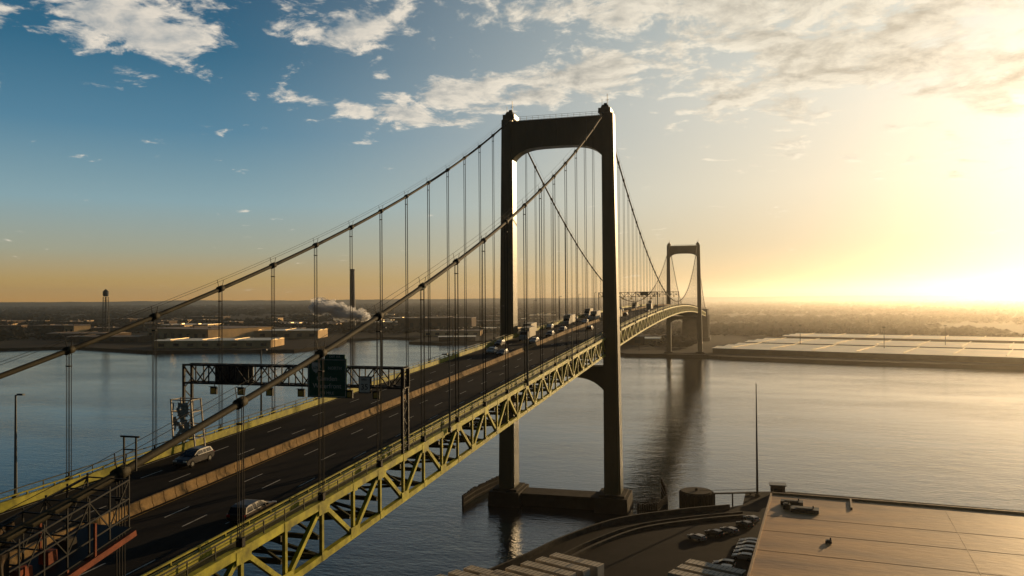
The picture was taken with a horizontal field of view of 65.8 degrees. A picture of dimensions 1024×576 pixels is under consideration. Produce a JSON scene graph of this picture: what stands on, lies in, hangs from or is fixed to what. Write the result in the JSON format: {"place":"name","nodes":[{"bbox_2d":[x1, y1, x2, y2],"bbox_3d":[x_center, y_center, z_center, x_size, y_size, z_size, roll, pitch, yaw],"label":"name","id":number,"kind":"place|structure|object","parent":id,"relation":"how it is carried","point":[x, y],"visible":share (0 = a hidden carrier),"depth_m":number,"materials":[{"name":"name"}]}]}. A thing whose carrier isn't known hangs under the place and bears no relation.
{"place":"outdoors","nodes":[
{"label":"outdoors","id":0,"kind":"place"},
{"bbox_2d":[64,324,90,331],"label":"warehouse","id":1,"kind":"structure","parent":0,"point":[76,328],"depth_m":1386.96,"materials":[{"name":"metal"}]},
{"bbox_2d":[61,321,93,323],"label":"warehouse","id":2,"kind":"structure","parent":0,"point":[77,322],"depth_m":1934.39,"materials":[{"name":"brick"}]},
{"bbox_2d":[45,331,131,338],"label":"warehouse","id":3,"kind":"structure","parent":0,"point":[51,335],"depth_m":1226.13,"materials":[{"name":"brick"}]},
{"bbox_2d":[102,289,109,331],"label":"water tower","id":4,"kind":"structure","parent":0,"point":[105,292],"depth_m":1298.97,"materials":[{"name":"metal"}]},
{"bbox_2d":[66,334,151,341],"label":"warehouse","id":5,"kind":"structure","parent":0,"point":[126,338],"depth_m":1127.62,"materials":[{"name":"brick"}]},
{"bbox_2d":[128,322,163,325],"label":"warehouse","id":6,"kind":"structure","parent":0,"point":[147,324],"depth_m":1739.95,"materials":[{"name":"brick"}]},
{"bbox_2d":[159,324,192,327],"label":"warehouse","id":7,"kind":"structure","parent":0,"point":[172,325],"depth_m":1489.49,"materials":[{"name":"metal"}]},
{"bbox_2d":[154,337,283,347],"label":"warehouse","id":8,"kind":"structure","parent":0,"point":[246,342],"depth_m":976.78,"materials":[{"name":"metal"}]},
{"bbox_2d":[223,321,242,323],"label":"warehouse","id":9,"kind":"structure","parent":0,"point":[233,322],"depth_m":1845.46,"materials":[{"name":"brick"}]},
{"bbox_2d":[267,317,282,321],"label":"warehouse","id":10,"kind":"structure","parent":0,"point":[277,318],"depth_m":2158.20,"materials":[{"name":"metal"}]},
{"bbox_2d":[273,327,305,328],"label":"warehouse","id":11,"kind":"structure","parent":0,"point":[287,328],"depth_m":1427.29,"materials":[{"name":"brick"}]},
{"bbox_2d":[0,305,666,575],"bbox_3d":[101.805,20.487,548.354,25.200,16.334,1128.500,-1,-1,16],"label":"road","id":12,"kind":"structure","parent":0,"point":[160,538],"depth_m":87.42,"materials":[{"name":"grey asphalt"}]},
{"bbox_2d":[172,446,213,466],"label":"car","id":13,"kind":"object","parent":12,"relation":"on","point":[191,457],"visible":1,"depth_m":86.53,"materials":[{"name":"silver paint"}]},
{"bbox_2d":[226,499,276,522],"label":"car","id":14,"kind":"object","parent":12,"relation":"on","point":[253,507],"visible":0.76,"depth_m":65.97,"materials":[{"name":"grey paint"}]},
{"bbox_2d":[1,320,598,575],"bbox_3d":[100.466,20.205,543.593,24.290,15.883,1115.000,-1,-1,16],"label":"road lane markings","id":15,"kind":"object","parent":12,"relation":"on","point":[260,474],"visible":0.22,"depth_m":87.09,"materials":[{"name":"paint"}]},
{"bbox_2d":[117,323,594,524],"bbox_3d":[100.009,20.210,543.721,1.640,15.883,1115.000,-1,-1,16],"label":"road edge markings","id":16,"kind":"object","parent":12,"relation":"on","point":[315,440],"visible":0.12,"depth_m":92.11,"materials":[{"name":"paint"}]},
{"bbox_2d":[486,347,497,353],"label":"car","id":17,"kind":"object","parent":12,"relation":"on","point":[491,349],"visible":0.98,"depth_m":192.67,"materials":[{"name":"grey paint"}]},
{"bbox_2d":[494,340,504,345],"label":"car","id":18,"kind":"object","parent":12,"relation":"on","point":[499,342],"visible":0.99,"depth_m":211.69,"materials":[{"name":"grey paint"}]},
{"bbox_2d":[496,349,508,355],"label":"car","id":19,"kind":"object","parent":12,"relation":"on","point":[501,352],"visible":0.84,"depth_m":187.51,"materials":[{"name":"grey paint"}]},
{"bbox_2d":[519,326,535,340],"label":"truck","id":20,"kind":"object","parent":12,"relation":"on","point":[531,331],"visible":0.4,"depth_m":224.98,"materials":[{"name":"metal"}]},
{"bbox_2d":[523,322,536,330],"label":"truck","id":21,"kind":"object","parent":12,"relation":"on","point":[531,323],"visible":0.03,"depth_m":244.05,"materials":[{"name":"paint"}]},
{"bbox_2d":[529,337,538,342],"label":"car","id":22,"kind":"object","parent":12,"relation":"on","point":[533,339],"visible":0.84,"depth_m":217.40,"materials":[{"name":"grey paint"}]},
{"bbox_2d":[545,331,554,336],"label":"car","id":23,"kind":"object","parent":12,"relation":"on","point":[549,333],"visible":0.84,"depth_m":236.54,"materials":[{"name":"white paint"}]},
{"bbox_2d":[546,324,553,328],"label":"car","id":24,"kind":"object","parent":12,"relation":"on","point":[551,326],"visible":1,"depth_m":269.52,"materials":[{"name":"grey paint"}]},
{"bbox_2d":[558,326,566,331],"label":"car","id":25,"kind":"object","parent":12,"relation":"on","point":[562,328],"visible":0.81,"depth_m":254.09,"materials":[{"name":"white paint"}]},
{"bbox_2d":[563,314,574,325],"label":"truck","id":26,"kind":"object","parent":12,"relation":"on","point":[571,319],"visible":0.93,"depth_m":283.76,"materials":[{"name":"metal"}]},
{"bbox_2d":[584,308,592,316],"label":"truck","id":27,"kind":"object","parent":12,"relation":"on","point":[588,311],"visible":0.62,"depth_m":339.14,"materials":[{"name":"paint"}]},
{"bbox_2d":[590,310,600,320],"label":"truck","id":28,"kind":"object","parent":12,"relation":"on","point":[594,314],"visible":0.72,"depth_m":311.49,"materials":[{"name":"paint"}]},
{"bbox_2d":[632,302,637,308],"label":"truck","id":29,"kind":"object","parent":12,"relation":"on","point":[633,305],"visible":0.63,"depth_m":438.23,"materials":[{"name":"paint"}]},
{"bbox_2d":[646,303,652,309],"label":"truck","id":30,"kind":"object","parent":12,"relation":"on","point":[647,306],"visible":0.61,"depth_m":408.70,"materials":[{"name":"paint"}]},
{"bbox_2d":[423,329,480,335],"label":"warehouse","id":31,"kind":"structure","parent":0,"point":[462,332],"depth_m":1239.37,"materials":[{"name":"metal"}]},
{"bbox_2d":[438,335,475,340],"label":"warehouse","id":32,"kind":"structure","parent":0,"point":[461,338],"depth_m":1087.51,"materials":[{"name":"metal"}]},
{"bbox_2d":[0,339,1023,575],"bbox_3d":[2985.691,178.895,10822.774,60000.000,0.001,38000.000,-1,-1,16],"label":"water","id":33,"kind":"structure","parent":0,"point":[944,435],"depth_m":351.68,"materials":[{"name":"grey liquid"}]},
{"bbox_2d":[462,476,498,505],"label":"timber fender","id":34,"kind":"object","parent":33,"relation":"in","point":[474,492],"visible":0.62,"depth_m":246.71,"materials":[{"name":"brown wood"}]},
{"bbox_2d":[637,478,667,513],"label":"timber fender","id":35,"kind":"object","parent":33,"relation":"in","point":[661,505],"visible":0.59,"depth_m":221.29,"materials":[{"name":"brown wood"}]},
{"bbox_2d":[679,487,755,507],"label":"mooring dolphin","id":36,"kind":"object","parent":33,"relation":"in","point":[694,497],"visible":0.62,"depth_m":230.14,"materials":[{"name":"concrete"}]},
{"bbox_2d":[0,301,1023,369],"bbox_3d":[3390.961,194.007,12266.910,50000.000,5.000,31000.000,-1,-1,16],"label":"ground","id":37,"kind":"structure","parent":0,"point":[289,345],"depth_m":1010.22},
{"bbox_2d":[0,320,25,322],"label":"warehouse","id":38,"kind":"structure","parent":37,"relation":"on","point":[19,321],"depth_m":2019.17,"materials":[{"name":"brick"}]},
{"bbox_2d":[0,325,26,330],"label":"warehouse","id":39,"kind":"structure","parent":37,"relation":"on","point":[8,326],"depth_m":1599.64,"materials":[{"name":"brick"}]},
{"bbox_2d":[27,324,86,331],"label":"warehouse","id":40,"kind":"structure","parent":37,"relation":"on","point":[56,326],"depth_m":1542.34,"materials":[{"name":"brick"}]},
{"bbox_2d":[91,327,125,331],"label":"warehouse","id":41,"kind":"structure","parent":37,"relation":"on","point":[114,328],"depth_m":1489.59,"materials":[{"name":"brick"}]},
{"bbox_2d":[118,318,142,321],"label":"warehouse","id":42,"kind":"structure","parent":37,"relation":"on","point":[129,319],"depth_m":2158.52,"materials":[{"name":"brick"}]},
{"bbox_2d":[154,320,176,323],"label":"warehouse","id":43,"kind":"structure","parent":37,"relation":"on","point":[170,322],"depth_m":1818.58,"materials":[{"name":"brick"}]},
{"bbox_2d":[160,323,217,325],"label":"warehouse","id":44,"kind":"structure","parent":37,"relation":"on","point":[199,324],"depth_m":1548.48,"materials":[{"name":"metal"}]},
{"bbox_2d":[187,316,229,319],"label":"warehouse","id":45,"kind":"structure","parent":37,"relation":"on","point":[200,317],"depth_m":2253.60,"materials":[{"name":"brick"}]},
{"bbox_2d":[147,325,270,339],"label":"factory","id":46,"kind":"structure","parent":37,"relation":"on","point":[206,332],"depth_m":1164.58,"materials":[{"name":"metal"}]},
{"bbox_2d":[254,321,305,323],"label":"warehouse","id":47,"kind":"structure","parent":37,"relation":"on","point":[279,322],"depth_m":1814.24,"materials":[{"name":"brick"}]},
{"bbox_2d":[254,328,327,338],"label":"warehouse","id":48,"kind":"structure","parent":37,"relation":"on","point":[294,333],"depth_m":1195.66,"materials":[{"name":"metal"}]},
{"bbox_2d":[297,322,341,326],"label":"warehouse","id":49,"kind":"structure","parent":37,"relation":"on","point":[299,324],"depth_m":1623.06,"materials":[{"name":"metal"}]},
{"bbox_2d":[320,321,363,323],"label":"warehouse","id":50,"kind":"structure","parent":37,"relation":"on","point":[342,322],"depth_m":1701.41,"materials":[{"name":"brick"}]},
{"bbox_2d":[350,269,355,327],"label":"smokestack","id":51,"kind":"object","parent":37,"relation":"on","point":[353,315],"visible":0.52,"depth_m":1495.45,"materials":[{"name":"metal"}]},
{"bbox_2d":[0,94,710,575],"bbox_3d":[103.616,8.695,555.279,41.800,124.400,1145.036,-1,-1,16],"label":"suspension bridge","id":52,"kind":"structure","parent":37,"relation":"on","point":[232,552],"depth_m":123.54,"materials":[{"name":"green metal"}]},
{"bbox_2d":[12,393,24,497],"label":"street lamp","id":53,"kind":"object","parent":52,"relation":"on","point":[15,447],"visible":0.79,"depth_m":74.47,"materials":[{"name":"metal"}]},
{"bbox_2d":[0,473,136,575],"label":"maintenance scaffold","id":54,"kind":"object","parent":52,"relation":"on","point":[66,552],"visible":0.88,"depth_m":43.85,"materials":[{"name":"red metal"}]},
{"bbox_2d":[120,435,139,470],"bbox_3d":[-23.704,10.252,49.128,1.400,2.150,0.100,-1,-1,16],"label":"guide frame","id":55,"kind":"object","parent":52,"relation":"on","point":[124,436],"visible":0.91,"depth_m":49.03,"materials":[{"name":"metal"}]},
{"bbox_2d":[170,397,205,446],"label":"access frame","id":56,"kind":"object","parent":52,"relation":"on","point":[183,410],"visible":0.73,"depth_m":94.32,"materials":[{"name":"grey metal"}]},
{"bbox_2d":[259,349,266,417],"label":"street lamp","id":57,"kind":"object","parent":52,"relation":"on","point":[260,381],"visible":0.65,"depth_m":113.16,"materials":[{"name":"metal"}]},
{"bbox_2d":[182,363,409,453],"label":"sign gantry","id":58,"kind":"object","parent":52,"relation":"on","point":[231,374],"visible":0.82,"depth_m":94.59,"materials":[{"name":"metal"}]},
{"bbox_2d":[308,354,346,397],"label":"direction sign","id":59,"kind":"object","parent":58,"relation":"attached to","point":[335,375],"visible":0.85,"depth_m":91.34,"materials":[{"name":"green metal"}]},
{"bbox_2d":[358,376,371,392],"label":"speed limit sign","id":60,"kind":"object","parent":58,"relation":"attached to","point":[365,384],"visible":1,"depth_m":90.05,"materials":[{"name":"metal"}]},
{"bbox_2d":[381,327,385,365],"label":"street lamp","id":61,"kind":"object","parent":52,"relation":"on","point":[381,345],"visible":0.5,"depth_m":151.91,"materials":[{"name":"metal"}]},
{"bbox_2d":[442,354,451,432],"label":"street lamp","id":62,"kind":"object","parent":52,"relation":"on","point":[449,429],"visible":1,"depth_m":102.24,"materials":[{"name":"metal"}]},
{"bbox_2d":[500,306,501,338],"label":"street lamp","id":63,"kind":"object","parent":52,"relation":"on","point":[500,321],"visible":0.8,"depth_m":229.35,"materials":[{"name":"metal"}]},
{"bbox_2d":[522,329,528,385],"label":"street lamp","id":64,"kind":"object","parent":52,"relation":"on","point":[527,383],"visible":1,"depth_m":140.96,"materials":[{"name":"metal"}]},
{"bbox_2d":[568,315,572,359],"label":"street lamp","id":65,"kind":"object","parent":52,"relation":"on","point":[572,343],"visible":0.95,"depth_m":179.68,"materials":[{"name":"metal"}]},
{"bbox_2d":[620,300,621,330],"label":"street lamp","id":66,"kind":"object","parent":52,"relation":"on","point":[620,316],"visible":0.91,"depth_m":257.16,"materials":[{"name":"metal"}]},
{"bbox_2d":[598,292,657,311],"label":"sign gantry","id":67,"kind":"object","parent":52,"relation":"on","point":[624,295],"visible":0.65,"depth_m":391.17,"materials":[{"name":"metal"}]},
{"bbox_2d":[638,291,678,304],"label":"sign gantry","id":68,"kind":"object","parent":52,"relation":"on","point":[662,293],"visible":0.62,"depth_m":536.68,"materials":[{"name":"metal"}]},
{"bbox_2d":[398,317,475,329],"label":"warehouse","id":69,"kind":"structure","parent":37,"relation":"on","point":[413,322],"depth_m":1485.17,"materials":[{"name":"brick"}]},
{"bbox_2d":[476,320,499,322],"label":"warehouse","id":70,"kind":"structure","parent":37,"relation":"on","point":[491,321],"depth_m":1698.29,"materials":[{"name":"brick"}]},
{"bbox_2d":[0,298,1023,347],"bbox_3d":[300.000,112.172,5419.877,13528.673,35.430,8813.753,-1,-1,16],"label":"distant woodland","id":71,"kind":"object","parent":37,"relation":"on","point":[941,310],"visible":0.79,"depth_m":2361.61,"materials":[{"name":"green plant"}]},
{"bbox_2d":[529,314,554,318],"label":"warehouse","id":72,"kind":"structure","parent":37,"relation":"on","point":[537,315],"depth_m":2174.75,"materials":[{"name":"brick"}]},
{"bbox_2d":[645,337,661,343],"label":"warehouse","id":73,"kind":"structure","parent":37,"relation":"on","point":[651,339],"depth_m":988.15,"materials":[{"name":"metal"}]},
{"bbox_2d":[712,342,1023,363],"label":"warehouse","id":74,"kind":"structure","parent":37,"relation":"on","point":[949,354],"depth_m":752.46,"materials":[{"name":"metal"}]},
{"bbox_2d":[745,337,1023,349],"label":"warehouse","id":75,"kind":"structure","parent":37,"relation":"on","point":[955,345],"depth_m":858.15,"materials":[{"name":"metal"}]},
{"bbox_2d":[0,294,1023,306],"bbox_3d":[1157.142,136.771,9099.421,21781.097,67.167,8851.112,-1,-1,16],"label":"distant hills","id":76,"kind":"structure","parent":0,"point":[209,302],"depth_m":10656.18,"materials":[{"name":"green plant"}]},
{"bbox_2d":[0,0,1023,301],"label":"sky","id":77,"kind":"structure","parent":0,"point":[151,150],"materials":[{"name":"blue"}]},
{"bbox_2d":[503,510,733,570],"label":"quay road","id":78,"kind":"structure","parent":0,"point":[561,548],"depth_m":197.07,"materials":[{"name":"grey asphalt"}]},
{"bbox_2d":[448,569,478,575],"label":"cargo trailer","id":79,"kind":"object","parent":78,"relation":"on","point":[456,572],"visible":1,"depth_m":157.22,"materials":[{"name":"paint"}]},
{"bbox_2d":[463,565,511,575],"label":"cargo trailer","id":80,"kind":"object","parent":78,"relation":"on","point":[473,569],"visible":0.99,"depth_m":158.72,"materials":[{"name":"paint"}]},
{"bbox_2d":[623,336,644,344],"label":"warehouse","id":81,"kind":"structure","parent":0,"point":[637,340],"depth_m":968.13,"materials":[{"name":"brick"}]},
{"bbox_2d":[521,492,1023,575],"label":"quay ground","id":82,"kind":"structure","parent":0,"point":[662,551],"depth_m":186.01,"materials":[{"name":"concrete"}]},
{"bbox_2d":[492,569,521,575],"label":"cargo trailer","id":83,"kind":"object","parent":82,"relation":"on","point":[505,572],"visible":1,"depth_m":157.03,"materials":[{"name":"paint"}]},
{"bbox_2d":[505,565,554,575],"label":"cargo trailer","id":84,"kind":"object","parent":82,"relation":"on","point":[518,570],"visible":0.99,"depth_m":158.11,"materials":[{"name":"paint"}]},
{"bbox_2d":[520,561,575,575],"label":"cargo trailer","id":85,"kind":"object","parent":82,"relation":"on","point":[543,568],"visible":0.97,"depth_m":159.70,"materials":[{"name":"paint"}]},
{"bbox_2d":[535,556,589,575],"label":"cargo trailer","id":86,"kind":"object","parent":82,"relation":"on","point":[579,570],"visible":0.61,"depth_m":161.46,"materials":[{"name":"paint"}]},
{"bbox_2d":[549,552,603,575],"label":"cargo trailer","id":87,"kind":"object","parent":82,"relation":"on","point":[596,568],"visible":0.55,"depth_m":163.30,"materials":[{"name":"paint"}]},
{"bbox_2d":[489,504,729,570],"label":"quay wall","id":88,"kind":"structure","parent":82,"relation":"on","point":[543,548],"depth_m":200.66,"materials":[{"name":"concrete"}]},
{"bbox_2d":[562,511,742,554],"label":"quay wall","id":89,"kind":"structure","parent":82,"relation":"on","point":[590,542],"depth_m":199.51,"materials":[{"name":"concrete"}]},
{"bbox_2d":[570,514,746,556],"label":"quay wall","id":90,"kind":"structure","parent":82,"relation":"on","point":[612,538],"depth_m":199.81,"materials":[{"name":"concrete"}]},
{"bbox_2d":[668,569,702,575],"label":"cargo trailer","id":91,"kind":"object","parent":82,"relation":"on","point":[674,572],"visible":1,"depth_m":156.28,"materials":[{"name":"paint"}]},
{"bbox_2d":[687,533,706,541],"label":"car","id":92,"kind":"object","parent":82,"relation":"on","point":[699,537],"visible":1,"depth_m":189.56,"materials":[{"name":"grey paint"}]},
{"bbox_2d":[677,564,736,575],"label":"cargo trailer","id":93,"kind":"object","parent":82,"relation":"on","point":[695,570],"visible":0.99,"depth_m":157.84,"materials":[{"name":"paint"}]},
{"bbox_2d":[705,529,723,537],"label":"car","id":94,"kind":"object","parent":82,"relation":"on","point":[716,533],"visible":1,"depth_m":192.69,"materials":[{"name":"black paint"}]},
{"bbox_2d":[685,559,745,575],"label":"cargo trailer","id":95,"kind":"object","parent":82,"relation":"on","point":[718,568],"visible":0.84,"depth_m":159.61,"materials":[{"name":"paint"}]},
{"bbox_2d":[713,558,735,566],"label":"car","id":96,"kind":"object","parent":82,"relation":"on","point":[727,561],"visible":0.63,"depth_m":170.87,"materials":[{"name":"brown paint"}]},
{"bbox_2d":[718,563,733,567],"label":"car","id":97,"kind":"object","parent":82,"relation":"on","point":[728,565],"visible":0.13,"depth_m":168.29,"materials":[{"name":"grey paint"}]},
{"bbox_2d":[720,526,738,534],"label":"car","id":98,"kind":"object","parent":82,"relation":"on","point":[731,530],"visible":0.93,"depth_m":195.24,"materials":[{"name":"grey paint"}]},
{"bbox_2d":[732,552,752,560],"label":"car","id":99,"kind":"object","parent":82,"relation":"on","point":[744,555],"visible":0.92,"depth_m":175.65,"materials":[{"name":"grey paint"}]},
{"bbox_2d":[733,547,753,553],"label":"car","id":100,"kind":"object","parent":82,"relation":"on","point":[746,549],"visible":0.56,"depth_m":178.44,"materials":[{"name":"black paint"}]},
{"bbox_2d":[736,520,753,528],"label":"car","id":101,"kind":"object","parent":82,"relation":"on","point":[746,524],"visible":1,"depth_m":199.75,"materials":[{"name":"grey paint"}]},
{"bbox_2d":[735,544,754,548],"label":"car","id":102,"kind":"object","parent":82,"relation":"on","point":[746,545],"visible":0.34,"depth_m":181.39,"materials":[{"name":"grey paint"}]},
{"bbox_2d":[737,540,756,545],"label":"car","id":103,"kind":"object","parent":82,"relation":"on","point":[750,542],"visible":0.49,"depth_m":183.83,"materials":[{"name":"grey paint"}]},
{"bbox_2d":[739,537,756,541],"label":"car","id":104,"kind":"object","parent":82,"relation":"on","point":[748,538],"visible":0.4,"depth_m":186.72,"materials":[{"name":"grey paint"}]},
{"bbox_2d":[743,515,759,522],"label":"car","id":105,"kind":"object","parent":82,"relation":"on","point":[752,518],"visible":1,"depth_m":205.23,"materials":[{"name":"grey paint"}]},
{"bbox_2d":[755,384,759,496],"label":"tall mast","id":106,"kind":"object","parent":82,"relation":"on","point":[757,494],"visible":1,"depth_m":231.24,"materials":[{"name":"metal"}]},
{"bbox_2d":[769,482,786,492],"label":"gatehouse","id":107,"kind":"object","parent":82,"relation":"on","point":[779,487],"visible":0.86,"depth_m":230.92,"materials":[{"name":"metal"}]},
{"bbox_2d":[747,492,1023,575],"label":"quay warehouse","id":108,"kind":"structure","parent":0,"point":[806,535],"depth_m":160.41,"materials":[{"name":"concrete"}]},
{"bbox_2d":[783,333,1023,343],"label":"warehouse","id":109,"kind":"structure","parent":0,"point":[985,339],"depth_m":952.56,"materials":[{"name":"metal"}]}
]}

